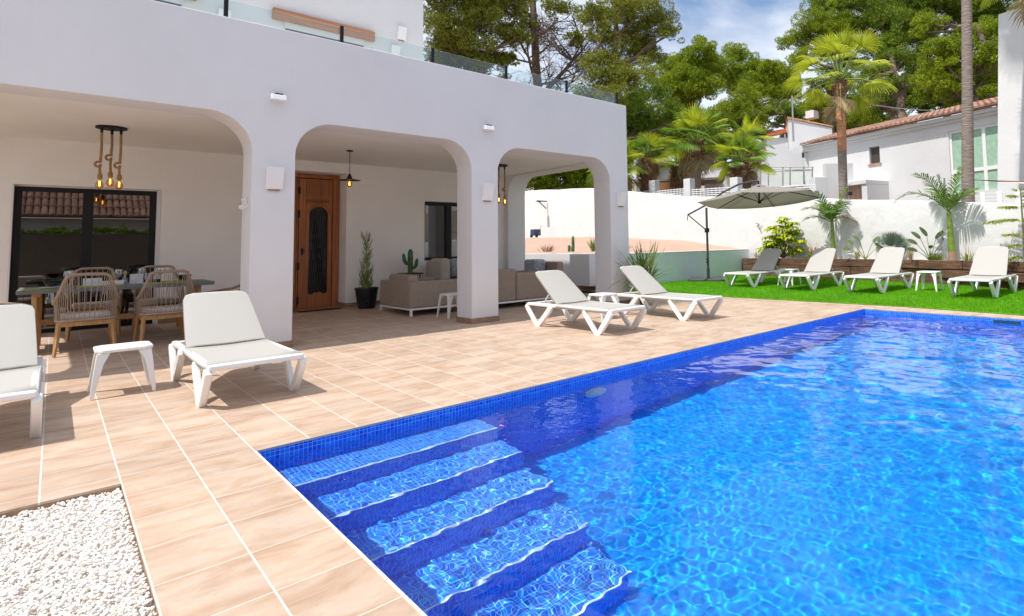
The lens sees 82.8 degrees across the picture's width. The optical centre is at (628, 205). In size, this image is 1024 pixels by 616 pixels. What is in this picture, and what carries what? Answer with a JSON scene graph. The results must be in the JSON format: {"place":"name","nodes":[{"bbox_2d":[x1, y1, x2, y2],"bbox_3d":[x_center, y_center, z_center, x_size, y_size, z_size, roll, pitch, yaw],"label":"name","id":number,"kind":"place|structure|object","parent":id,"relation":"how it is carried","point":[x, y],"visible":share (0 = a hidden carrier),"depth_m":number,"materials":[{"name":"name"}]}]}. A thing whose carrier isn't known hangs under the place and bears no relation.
{"place":"outdoors","nodes":[
{"label":"outdoors","id":0,"kind":"place"},
{"bbox_2d":[0,488,156,615],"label":"gravel base","id":1,"kind":"object","parent":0,"point":[25,590],"depth_m":2.25,"materials":[{"name":"white gravel"}]},
{"bbox_2d":[0,486,158,615],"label":"gravel edge","id":2,"kind":"object","parent":1,"relation":"on","point":[45,506],"visible":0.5,"depth_m":2.73,"materials":[{"name":"tile"}]},
{"bbox_2d":[1,298,594,371],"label":"porch floor","id":3,"kind":"structure","parent":0,"point":[76,350],"depth_m":8.43,"materials":[{"name":"tile"}]},
{"bbox_2d":[52,272,119,356],"bbox_3d":[-6.652,1.303,6.959,0.627,0.963,0.608,-5,-5,45],"label":"rope armchair","id":4,"kind":"object","parent":3,"relation":"on","point":[83,318],"visible":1,"depth_m":6.80,"materials":[{"name":"beige fabric"}]},
{"bbox_2d":[64,267,122,340],"bbox_3d":[-7.527,1.357,7.994,0.627,0.963,0.608,-5,-5,45],"label":"rope armchair","id":5,"kind":"object","parent":3,"relation":"on","point":[87,308],"visible":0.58,"depth_m":7.98,"materials":[{"name":"beige fabric"}]},
{"bbox_2d":[16,279,214,352],"bbox_3d":[-6.805,1.440,7.598,0.940,0.761,1.900,-5,-5,45],"label":"dining table","id":6,"kind":"object","parent":3,"relation":"on","point":[37,300],"visible":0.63,"depth_m":7.10,"materials":[{"name":"brown wood"}]},
{"bbox_2d":[22,287,69,289],"bbox_3d":[-7.114,1.017,6.937,0.300,0.004,0.420,-5,-5,45],"label":"placemat","id":7,"kind":"object","parent":6,"relation":"on","point":[41,288],"visible":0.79,"depth_m":6.88,"materials":[{"name":"green fabric"}]},
{"bbox_3d":[-7.093,1.011,6.987,0.240,0.013,0.240,-5,-5,45],"label":"plate","id":8,"kind":"object","parent":7,"relation":"on","visible":0},
{"bbox_2d":[43,280,62,286],"bbox_3d":[-7.094,0.965,6.990,0.180,0.075,0.180,-5,-5,45],"label":"bowl","id":9,"kind":"object","parent":8,"relation":"on","point":[51,283],"visible":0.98,"depth_m":6.95,"materials":[{"name":"black ceramic"}]},
{"bbox_2d":[83,278,101,285],"bbox_3d":[-6.947,0.994,7.351,0.060,0.100,0.180,-5,-5,45],"label":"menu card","id":10,"kind":"object","parent":6,"relation":"on","point":[93,280],"visible":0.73,"depth_m":7.34,"materials":[{"name":"white paper"}]},
{"bbox_2d":[129,274,142,283],"bbox_3d":[-6.708,1.000,7.734,0.060,0.130,0.140,-5,-5,45],"label":"menu card","id":11,"kind":"object","parent":6,"relation":"on","point":[135,278],"visible":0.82,"depth_m":7.72,"materials":[{"name":"white paper"}]},
{"bbox_2d":[131,265,183,330],"bbox_3d":[-6.984,1.375,8.428,0.608,0.963,0.627,2,-5,-43],"label":"rope armchair","id":12,"kind":"object","parent":3,"relation":"on","point":[158,303],"visible":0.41,"depth_m":8.50,"materials":[{"name":"beige fabric"}]},
{"bbox_2d":[133,269,194,341],"bbox_3d":[-6.137,1.329,7.506,0.627,0.963,0.608,-5,-5,43],"label":"rope armchair","id":13,"kind":"object","parent":3,"relation":"on","point":[145,313],"visible":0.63,"depth_m":7.32,"materials":[{"name":"beige fabric"}]},
{"bbox_2d":[292,305,342,310],"bbox_3d":[-5.858,1.939,10.686,0.450,0.019,0.750,-5,-5,45],"label":"door mat","id":14,"kind":"object","parent":3,"relation":"on","point":[316,308],"depth_m":10.61,"materials":[{"name":"brown fabric"}]},
{"bbox_2d":[354,230,378,308],"bbox_3d":[-5.053,1.227,10.958,0.430,1.499,0.430,-5,-5,45],"label":"potted plant","id":15,"kind":"object","parent":3,"relation":"on","point":[366,297],"visible":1,"depth_m":10.87,"materials":[{"name":"black plant"}]},
{"bbox_2d":[380,274,456,316],"bbox_3d":[-3.827,1.603,10.484,1.300,0.700,1.000,-5,-5,45],"label":"outdoor sofa","id":16,"kind":"object","parent":3,"relation":"on","point":[410,292],"visible":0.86,"depth_m":9.99,"materials":[{"name":"beige fabric"}]},
{"bbox_2d":[426,258,456,279],"bbox_3d":[-3.434,1.582,12.280,0.900,0.920,1.600,-5,-5,45],"label":"outdoor sofa","id":17,"kind":"object","parent":3,"relation":"on","point":[440,268],"visible":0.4,"depth_m":11.77,"materials":[{"name":"fabric"}]},
{"bbox_2d":[436,292,456,318],"bbox_3d":[-2.993,1.708,9.723,0.410,0.400,0.429,-5,-5,45],"label":"side table","id":18,"kind":"object","parent":3,"relation":"on","point":[451,295],"visible":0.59,"depth_m":9.53,"materials":[{"name":"white plastic"}]},
{"bbox_2d":[451,269,551,307],"bbox_3d":[-2.483,1.618,11.230,0.920,0.740,1.750,-5,-5,45],"label":"outdoor sofa","id":19,"kind":"object","parent":3,"relation":"on","point":[513,285],"visible":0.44,"depth_m":10.95,"materials":[{"name":"beige fabric"}]},
{"bbox_2d":[515,259,562,301],"bbox_3d":[-2.144,1.631,12.584,1.100,0.860,0.950,-5,-5,45],"label":"outdoor sofa","id":20,"kind":"object","parent":3,"relation":"on","point":[530,265],"visible":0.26,"depth_m":12.54,"materials":[{"name":"grey fabric"}]},
{"bbox_2d":[397,272,422,277],"bbox_3d":[-4.434,1.691,11.544,0.340,0.633,0.416,-5,-5,45],"label":"plant stand","id":21,"kind":"object","parent":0,"point":[417,273],"visible":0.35,"depth_m":11.52,"materials":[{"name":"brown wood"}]},
{"bbox_2d":[402,249,417,272],"bbox_3d":[-4.451,1.133,11.576,0.110,0.485,0.338,-5,-5,45],"label":"cactus","id":22,"kind":"object","parent":21,"relation":"on","point":[409,263],"visible":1,"depth_m":11.53,"materials":[{"name":"green plant"}]},
{"bbox_2d":[0,289,1023,615],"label":"terrace","id":23,"kind":"structure","parent":0,"point":[226,519],"depth_m":3.97,"materials":[{"name":"tile"}]},
{"bbox_2d":[0,304,45,438],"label":"sun lounger","id":24,"kind":"object","parent":23,"relation":"on","point":[25,379],"visible":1,"depth_m":4.39,"materials":[{"name":"white plastic"}]},
{"bbox_2d":[87,341,155,400],"bbox_3d":[-4.431,1.429,4.969,0.410,0.400,0.429,-5,-5,45],"label":"side table","id":25,"kind":"object","parent":23,"relation":"on","point":[103,352],"visible":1,"depth_m":4.93,"materials":[{"name":"white plastic"}]},
{"bbox_2d":[168,291,306,407],"bbox_3d":[-3.608,1.230,5.170,1.915,0.806,0.698,-5,-5,45],"label":"sun lounger","id":26,"kind":"object","parent":23,"relation":"on","point":[218,320],"visible":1,"depth_m":5.26,"materials":[{"name":"white plastic"}]},
{"bbox_2d":[525,253,595,291],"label":"side planter wall","id":27,"kind":"structure","parent":23,"relation":"on","point":[579,270],"depth_m":15.03,"materials":[{"name":"white paint"}]},
{"bbox_2d":[525,270,646,334],"bbox_3d":[-0.667,1.375,8.277,1.915,0.816,0.698,-5,-5,45],"label":"sun lounger","id":28,"kind":"object","parent":23,"relation":"on","point":[561,288],"visible":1,"depth_m":8.36,"materials":[{"name":"white plastic"}]},
{"bbox_2d":[587,292,620,320],"bbox_3d":[-0.410,1.633,9.207,0.410,0.400,0.429,-5,-5,45],"label":"side table","id":29,"kind":"object","parent":23,"relation":"on","point":[602,296],"visible":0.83,"depth_m":9.10,"materials":[{"name":"white plastic"}]},
{"bbox_2d":[607,240,681,304],"bbox_3d":[0.366,1.298,11.219,1.578,1.355,1.553,-1,-4,1],"label":"dracaena","id":30,"kind":"object","parent":23,"relation":"on","point":[643,263],"visible":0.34,"depth_m":11.13,"materials":[{"name":"green plant"}]},
{"bbox_2d":[611,265,723,320],"bbox_3d":[0.604,1.429,9.473,0.698,0.816,1.915,3,-5,-44],"label":"sun lounger","id":31,"kind":"object","parent":23,"relation":"on","point":[644,282],"visible":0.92,"depth_m":9.53,"materials":[{"name":"white plastic"}]},
{"bbox_2d":[527,172,730,196],"bbox_3d":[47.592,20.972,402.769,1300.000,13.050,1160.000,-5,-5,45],"label":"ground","id":32,"kind":"structure","parent":0,"point":[702,187],"depth_m":77.24,"materials":[{"name":"beige"}]},
{"bbox_2d":[423,0,536,79],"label":"pine tree","id":33,"kind":"object","parent":32,"relation":"on","point":[459,46],"visible":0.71,"depth_m":31.48,"materials":[{"name":"green plant"}]},
{"bbox_2d":[477,0,618,189],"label":"pine tree","id":34,"kind":"object","parent":32,"relation":"on","point":[540,31],"visible":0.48,"depth_m":37.12,"materials":[{"name":"green plant"}]},
{"bbox_2d":[525,168,593,190],"bbox_3d":[-3.890,-1.949,32.994,7.402,3.250,3.181,-1,-4,-8],"label":"hedge","id":35,"kind":"object","parent":32,"relation":"on","point":[579,177],"visible":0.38,"depth_m":32.59,"materials":[{"name":"green plant"}]},
{"bbox_2d":[585,139,648,191],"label":"fan palm","id":36,"kind":"object","parent":32,"relation":"on","point":[630,169],"visible":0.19,"depth_m":25.07,"materials":[{"name":"green plant"}]},
{"bbox_2d":[570,0,684,104],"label":"pine tree","id":37,"kind":"object","parent":32,"relation":"on","point":[613,75],"visible":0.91,"depth_m":30.95,"materials":[{"name":"green plant"}]},
{"bbox_2d":[587,76,686,143],"bbox_3d":[-1.018,-3.293,36.250,9.263,11.023,7.176,0,-4,-10],"label":"pine tree","id":38,"kind":"object","parent":32,"relation":"on","point":[637,118],"visible":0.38,"depth_m":35.82,"materials":[{"name":"green plant"}]},
{"bbox_2d":[627,130,670,192],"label":"fan palm","id":39,"kind":"object","parent":32,"relation":"on","point":[648,164],"visible":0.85,"depth_m":25.90,"materials":[{"name":"green plant"}]},
{"bbox_2d":[659,142,689,195],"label":"fan palm","id":40,"kind":"object","parent":32,"relation":"on","point":[675,180],"visible":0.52,"depth_m":27.78,"materials":[{"name":"green plant"}]},
{"bbox_2d":[634,158,727,196],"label":"house","id":41,"kind":"structure","parent":32,"relation":"on","point":[710,180],"depth_m":30.75,"materials":[{"name":"paint"}]},
{"bbox_2d":[659,182,671,193],"bbox_3d":[2.098,-0.537,28.563,1.284,1.238,0.100,-1,-4,4],"label":"garage door","id":42,"kind":"structure","parent":41,"relation":"in","point":[663,186],"depth_m":28.56,"materials":[{"name":"brown wood"}]},
{"bbox_2d":[632,103,732,177],"bbox_3d":[4.147,-3.010,39.910,8.185,8.569,5.017,-2,-4,10],"label":"pine tree","id":43,"kind":"object","parent":32,"relation":"on","point":[677,134],"visible":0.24,"depth_m":39.04,"materials":[{"name":"green plant"}]},
{"bbox_2d":[641,34,727,108],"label":"pine tree","id":44,"kind":"object","parent":32,"relation":"on","point":[694,79],"visible":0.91,"depth_m":44.87,"materials":[{"name":"green plant"}]},
{"bbox_2d":[658,100,732,194],"bbox_3d":[2.936,-2.026,25.156,3.566,5.338,3.545,-5,-5,45],"label":"fan palm","id":45,"kind":"object","parent":32,"relation":"on","point":[696,160],"visible":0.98,"depth_m":24.73,"materials":[{"name":"green plant"}]},
{"bbox_2d":[629,177,815,196],"bbox_3d":[2.926,0.077,22.734,0.619,2.794,10.040,2,-5,-39],"label":"slatted fence","id":46,"kind":"object","parent":32,"relation":"on","point":[689,189],"visible":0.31,"depth_m":23.23,"materials":[{"name":"white plastic"}]},
{"bbox_2d":[694,99,773,161],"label":"pine tree","id":47,"kind":"object","parent":32,"relation":"on","point":[766,127],"visible":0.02,"depth_m":54.45,"materials":[{"name":"green plant"}]},
{"bbox_2d":[709,130,776,188],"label":"fan palm","id":48,"kind":"object","parent":32,"relation":"on","point":[741,167],"visible":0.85,"depth_m":22.48,"materials":[{"name":"green plant"}]},
{"bbox_2d":[714,75,772,139],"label":"pine tree","id":49,"kind":"object","parent":32,"relation":"on","point":[749,100],"visible":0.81,"depth_m":34.44,"materials":[{"name":"green plant"}]},
{"bbox_2d":[718,113,776,171],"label":"fan palm","id":50,"kind":"object","parent":32,"relation":"on","point":[747,127],"visible":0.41,"depth_m":25.99,"materials":[{"name":"green plant"}]},
{"bbox_2d":[712,41,803,107],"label":"pine tree","id":51,"kind":"object","parent":32,"relation":"on","point":[767,74],"visible":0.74,"depth_m":48.16,"materials":[{"name":"green plant"}]},
{"bbox_2d":[756,96,807,137],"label":"pine tree","id":52,"kind":"object","parent":32,"relation":"on","point":[779,108],"visible":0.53,"depth_m":42.42,"materials":[{"name":"green plant"}]},
{"bbox_2d":[752,110,853,198],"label":"white block house","id":53,"kind":"structure","parent":32,"relation":"on","point":[788,151],"depth_m":28.34,"materials":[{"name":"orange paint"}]},
{"bbox_2d":[760,167,813,185],"bbox_3d":[6.701,-1.239,23.988,2.224,0.926,0.079,-2,-4,16],"label":"terrace railing","id":54,"kind":"object","parent":53,"relation":"on","point":[797,177],"visible":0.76,"depth_m":23.95,"materials":[{"name":"metal"}]},
{"bbox_2d":[771,89,869,136],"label":"pine tree","id":55,"kind":"object","parent":32,"relation":"on","point":[778,121],"visible":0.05,"depth_m":53.22,"materials":[{"name":"green plant"}]},
{"bbox_2d":[774,0,882,139],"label":"pine tree","id":56,"kind":"object","parent":32,"relation":"on","point":[817,25],"visible":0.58,"depth_m":35.98,"materials":[{"name":"green plant"}]},
{"bbox_2d":[781,25,897,198],"bbox_3d":[6.779,-2.333,17.969,3.348,6.808,3.701,-5,-5,45],"label":"fan palm","id":57,"kind":"object","parent":32,"relation":"on","point":[832,42],"visible":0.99,"depth_m":17.82,"materials":[{"name":"green plant"}]},
{"bbox_2d":[799,0,960,127],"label":"pine tree","id":58,"kind":"object","parent":32,"relation":"on","point":[890,20],"visible":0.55,"depth_m":35.94,"materials":[{"name":"green plant"}]},
{"bbox_2d":[848,42,917,125],"bbox_3d":[14.504,-4.417,32.034,3.858,10.071,3.281,-2,-4,14],"label":"pine tree","id":59,"kind":"object","parent":32,"relation":"on","point":[896,57],"visible":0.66,"depth_m":31.81,"materials":[{"name":"green plant"}]},
{"bbox_2d":[835,77,930,134],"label":"pine tree","id":60,"kind":"object","parent":32,"relation":"on","point":[884,117],"visible":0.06,"depth_m":50.19,"materials":[{"name":"green plant"}]},
{"bbox_2d":[800,8,1023,204],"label":"neighbour house","id":61,"kind":"structure","parent":32,"relation":"on","point":[888,163],"depth_m":21.00,"materials":[{"name":"paint"}]},
{"bbox_2d":[870,146,879,163],"bbox_3d":[10.300,-2.085,23.572,0.050,0.720,0.490,1,-4,-30],"label":"small window","id":62,"kind":"structure","parent":61,"relation":"in","point":[875,151],"depth_m":23.60,"materials":[{"name":"glass"}]},
{"bbox_2d":[949,123,997,192],"bbox_3d":[12.309,-1.640,20.015,0.070,2.270,1.840,1,-4,-30],"label":"tall window","id":63,"kind":"structure","parent":61,"relation":"in","point":[985,136],"depth_m":19.87,"materials":[{"name":"glass"}]},
{"bbox_2d":[906,55,961,116],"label":"pine tree","id":64,"kind":"object","parent":32,"relation":"on","point":[913,96],"visible":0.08,"depth_m":49.20,"materials":[{"name":"green plant"}]},
{"bbox_2d":[908,11,997,110],"bbox_3d":[17.198,-4.864,28.554,5.536,10.545,4.813,-3,-4,22],"label":"pine tree","id":65,"kind":"object","parent":32,"relation":"on","point":[985,77],"visible":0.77,"depth_m":28.15,"materials":[{"name":"green plant"}]},
{"bbox_2d":[961,0,974,201],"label":"fan palm","id":66,"kind":"object","parent":32,"relation":"on","point":[967,153],"visible":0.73,"depth_m":15.88,"materials":[{"name":"brown plant"}]},
{"bbox_2d":[922,0,1018,105],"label":"pine tree","id":67,"kind":"object","parent":32,"relation":"on","point":[996,9],"visible":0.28,"depth_m":34.76,"materials":[{"name":"green plant"}]},
{"bbox_2d":[975,189,1023,204],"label":"slatted fence","id":68,"kind":"object","parent":32,"relation":"on","point":[999,196],"visible":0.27,"depth_m":14.81,"materials":[{"name":"white plastic"}]},
{"bbox_2d":[979,0,1023,29],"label":"fan palm","id":69,"kind":"object","parent":32,"relation":"on","point":[1020,3],"visible":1,"depth_m":15.66,"materials":[{"name":"yellow plant"}]},
{"bbox_2d":[525,237,737,253],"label":"drive","id":70,"kind":"structure","parent":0,"point":[560,244],"depth_m":19.45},
{"bbox_2d":[259,309,1023,460],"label":"pool walls","id":71,"kind":"structure","parent":0,"point":[284,451],"depth_m":4.83,"materials":[{"name":"tile"}]},
{"bbox_2d":[255,309,862,615],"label":"pool trim","id":72,"kind":"structure","parent":71,"relation":"on","point":[308,439],"depth_m":3.66,"materials":[{"name":"tile"}]},
{"bbox_2d":[268,313,1023,615],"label":"pool water","id":73,"kind":"structure","parent":0,"point":[867,464],"depth_m":2.98,"materials":[{"name":"blue liquid"}]},
{"bbox_2d":[581,291,1016,319],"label":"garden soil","id":74,"kind":"structure","parent":0,"point":[586,293],"depth_m":13.79,"materials":[{"name":"brown soil"}]},
{"bbox_2d":[0,0,630,347],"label":"villa","id":75,"kind":"object","parent":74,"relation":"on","point":[181,90],"visible":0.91,"depth_m":8.73,"materials":[{"name":"white paint"}]},
{"bbox_2d":[6,184,160,332],"bbox_3d":[-8.171,0.803,8.588,0.249,2.149,1.639,-5,-5,45],"label":"sliding door","id":76,"kind":"structure","parent":75,"relation":"in","point":[55,231],"depth_m":8.54,"materials":[{"name":"black glass"}]},
{"bbox_2d":[94,125,127,189],"bbox_3d":[-6.860,-0.623,7.510,0.320,0.831,0.321,-5,-5,45],"label":"rope pendant lamp","id":77,"kind":"object","parent":75,"relation":"hanging from","point":[112,128],"visible":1,"depth_m":7.52,"materials":[{"name":"black metal"}]},
{"bbox_2d":[265,166,284,190],"bbox_3d":[-4.355,-0.326,6.991,0.108,0.288,0.180,-5,-5,45],"label":"wall light","id":78,"kind":"object","parent":75,"relation":"attached to","point":[274,178],"visible":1,"depth_m":6.97,"materials":[{"name":"white plastic"}]},
{"bbox_2d":[269,93,286,101],"bbox_3d":[-4.362,-1.348,7.068,0.117,0.091,0.170,-5,-5,45],"label":"spotlight","id":79,"kind":"object","parent":75,"relation":"attached to","point":[278,97],"visible":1,"depth_m":7.04,"materials":[{"name":"white plastic"}]},
{"bbox_2d":[292,173,339,308],"bbox_3d":[-6.387,0.674,10.784,0.119,2.590,1.640,-5,-5,45],"label":"entrance door","id":80,"kind":"structure","parent":75,"relation":"in","point":[316,219],"depth_m":11.09,"materials":[{"name":"brown wood"}]},
{"bbox_2d":[339,150,360,186],"bbox_3d":[-4.744,-0.621,9.653,0.344,0.632,0.344,-5,-5,45],"label":"disc pendant lamp","id":81,"kind":"object","parent":75,"relation":"hanging from","point":[349,177],"visible":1,"depth_m":9.64,"materials":[{"name":"black metal"}]},
{"bbox_2d":[390,44,400,54],"bbox_3d":[-4.941,-3.242,12.030,0.108,0.288,0.180,-5,-5,45],"label":"wall light","id":82,"kind":"object","parent":75,"relation":"attached to","point":[394,49],"visible":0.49,"depth_m":12.00,"materials":[{"name":"plastic"}]},
{"bbox_2d":[397,26,406,41],"bbox_3d":[-4.852,-3.676,12.159,0.108,0.288,0.180,-5,-5,45],"label":"wall light","id":83,"kind":"object","parent":75,"relation":"attached to","point":[401,32],"visible":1,"depth_m":12.14,"materials":[{"name":"plastic"}]},
{"bbox_2d":[424,202,456,259],"bbox_3d":[-4.044,0.582,12.799,0.070,1.270,1.290,-5,-5,45],"label":"window","id":84,"kind":"structure","parent":75,"relation":"in","point":[440,230],"depth_m":12.65,"materials":[{"name":"black glass"}]},
{"bbox_2d":[482,183,494,201],"bbox_3d":[-2.247,-0.206,9.115,0.108,0.288,0.180,-5,-5,45],"label":"wall light","id":85,"kind":"object","parent":75,"relation":"attached to","point":[487,192],"visible":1,"depth_m":9.09,"materials":[{"name":"plastic"}]},
{"bbox_2d":[498,164,507,202],"bbox_3d":[-2.659,-0.422,11.746,0.320,0.831,0.321,-5,-5,45],"label":"rope pendant lamp","id":86,"kind":"object","parent":75,"relation":"hanging from","point":[504,166],"visible":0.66,"depth_m":11.78,"materials":[{"name":"brown fabric"}]},
{"bbox_2d":[617,192,626,206],"bbox_3d":[-0.121,-0.114,11.259,0.108,0.288,0.180,-5,-5,45],"label":"wall light","id":87,"kind":"object","parent":75,"relation":"attached to","point":[621,198],"visible":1,"depth_m":11.23,"materials":[{"name":"plastic"}]},
{"bbox_2d":[629,249,748,288],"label":"wall","id":88,"kind":"structure","parent":74,"relation":"on","point":[694,263],"depth_m":16.39,"materials":[{"name":"white paint"}]},
{"bbox_2d":[525,188,1023,272],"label":"garden wall","id":89,"kind":"structure","parent":74,"relation":"on","point":[570,213],"depth_m":17.27,"materials":[{"name":"white paint"}]},
{"bbox_2d":[630,275,1023,315],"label":"lawn","id":90,"kind":"structure","parent":0,"point":[1009,313],"depth_m":10.97,"materials":[{"name":"green plant"}]},
{"bbox_2d":[687,180,820,281],"bbox_3d":[3.004,0.679,14.770,4.154,2.656,3.049,-5,-5,45],"label":"cantilever parasol","id":91,"kind":"object","parent":90,"relation":"on","point":[758,195],"visible":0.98,"depth_m":15.09,"materials":[{"name":"fabric"}]},
{"bbox_2d":[723,249,788,287],"bbox_3d":[3.171,1.526,13.968,0.698,0.886,1.915,-5,-5,45],"label":"sun lounger","id":92,"kind":"object","parent":90,"relation":"on","point":[765,262],"visible":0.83,"depth_m":14.12,"materials":[{"name":"white plastic"}]},
{"bbox_2d":[777,268,801,285],"bbox_3d":[3.867,1.725,13.629,0.410,0.400,0.429,-5,-5,45],"label":"side table","id":93,"kind":"object","parent":90,"relation":"on","point":[790,270],"visible":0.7,"depth_m":13.61,"materials":[{"name":"white plastic"}]},
{"bbox_2d":[778,248,843,289],"bbox_3d":[4.184,1.433,12.896,0.698,0.886,1.915,-5,-5,43],"label":"sun lounger","id":94,"kind":"object","parent":90,"relation":"on","point":[820,262],"visible":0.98,"depth_m":13.07,"materials":[{"name":"white plastic"}]},
{"bbox_2d":[843,247,913,292],"bbox_3d":[5.269,1.343,11.895,1.915,0.886,0.698,3,-5,-44],"label":"sun lounger","id":95,"kind":"object","parent":90,"relation":"on","point":[887,264],"visible":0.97,"depth_m":12.07,"materials":[{"name":"white plastic"}]},
{"bbox_2d":[742,258,1023,289],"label":"sleeper planter","id":96,"kind":"object","parent":90,"relation":"on","point":[863,266],"visible":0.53,"depth_m":13.57,"materials":[{"name":"brown wood"}]},
{"bbox_2d":[755,217,807,257],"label":"umbrella tree","id":97,"kind":"object","parent":96,"relation":"in","point":[777,241],"visible":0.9,"depth_m":16.95,"materials":[{"name":"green plant"}]},
{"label":"planter bed","id":98,"kind":"structure","parent":96,"relation":"in","visible":0},
{"bbox_2d":[801,183,857,258],"bbox_3d":[5.584,0.466,15.821,1.512,2.137,1.297,-5,-5,45],"label":"feather palm","id":99,"kind":"object","parent":98,"relation":"in","point":[830,214],"visible":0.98,"depth_m":15.80,"materials":[{"name":"green plant"}]},
{"bbox_2d":[842,235,879,258],"bbox_3d":[6.227,1.112,15.077,1.075,0.659,0.159,-2,-4,7],"label":"bird of paradise","id":100,"kind":"object","parent":98,"relation":"in","point":[875,239],"visible":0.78,"depth_m":15.04,"materials":[{"name":"green plant"}]},
{"bbox_2d":[872,230,909,250],"bbox_3d":[6.702,0.986,14.330,1.010,0.789,0.707,-1,-4,-9],"label":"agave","id":101,"kind":"object","parent":98,"relation":"in","point":[892,238],"visible":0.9,"depth_m":14.34,"materials":[{"name":"green plant"}]},
{"bbox_2d":[906,227,943,259],"bbox_3d":[7.184,0.915,13.460,0.985,0.834,0.580,1,-4,-24],"label":"bird of paradise","id":102,"kind":"object","parent":98,"relation":"in","point":[924,232],"visible":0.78,"depth_m":13.49,"materials":[{"name":"green plant"}]},
{"bbox_2d":[894,165,981,259],"bbox_3d":[7.166,0.213,13.099,1.839,2.212,1.336,-4,-5,35],"label":"feather palm","id":103,"kind":"object","parent":98,"relation":"in","point":[942,196],"visible":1,"depth_m":12.97,"materials":[{"name":"green plant"}]},
{"bbox_2d":[983,187,1023,260],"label":"norfolk pine","id":104,"kind":"object","parent":98,"relation":"in","point":[1010,220],"visible":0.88,"depth_m":11.37,"materials":[{"name":"green plant"}]},
{"bbox_2d":[915,271,943,290],"bbox_3d":[6.082,1.533,11.469,0.410,0.400,0.429,-5,-5,45],"label":"side table","id":105,"kind":"object","parent":90,"relation":"on","point":[933,274],"visible":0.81,"depth_m":11.44,"materials":[{"name":"white plastic"}]},
{"bbox_2d":[947,246,1018,298],"bbox_3d":[6.619,1.225,10.562,1.915,0.886,0.698,3,-5,-44],"label":"sun lounger","id":106,"kind":"object","parent":90,"relation":"on","point":[990,265],"visible":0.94,"depth_m":10.76,"materials":[{"name":"white plastic"}]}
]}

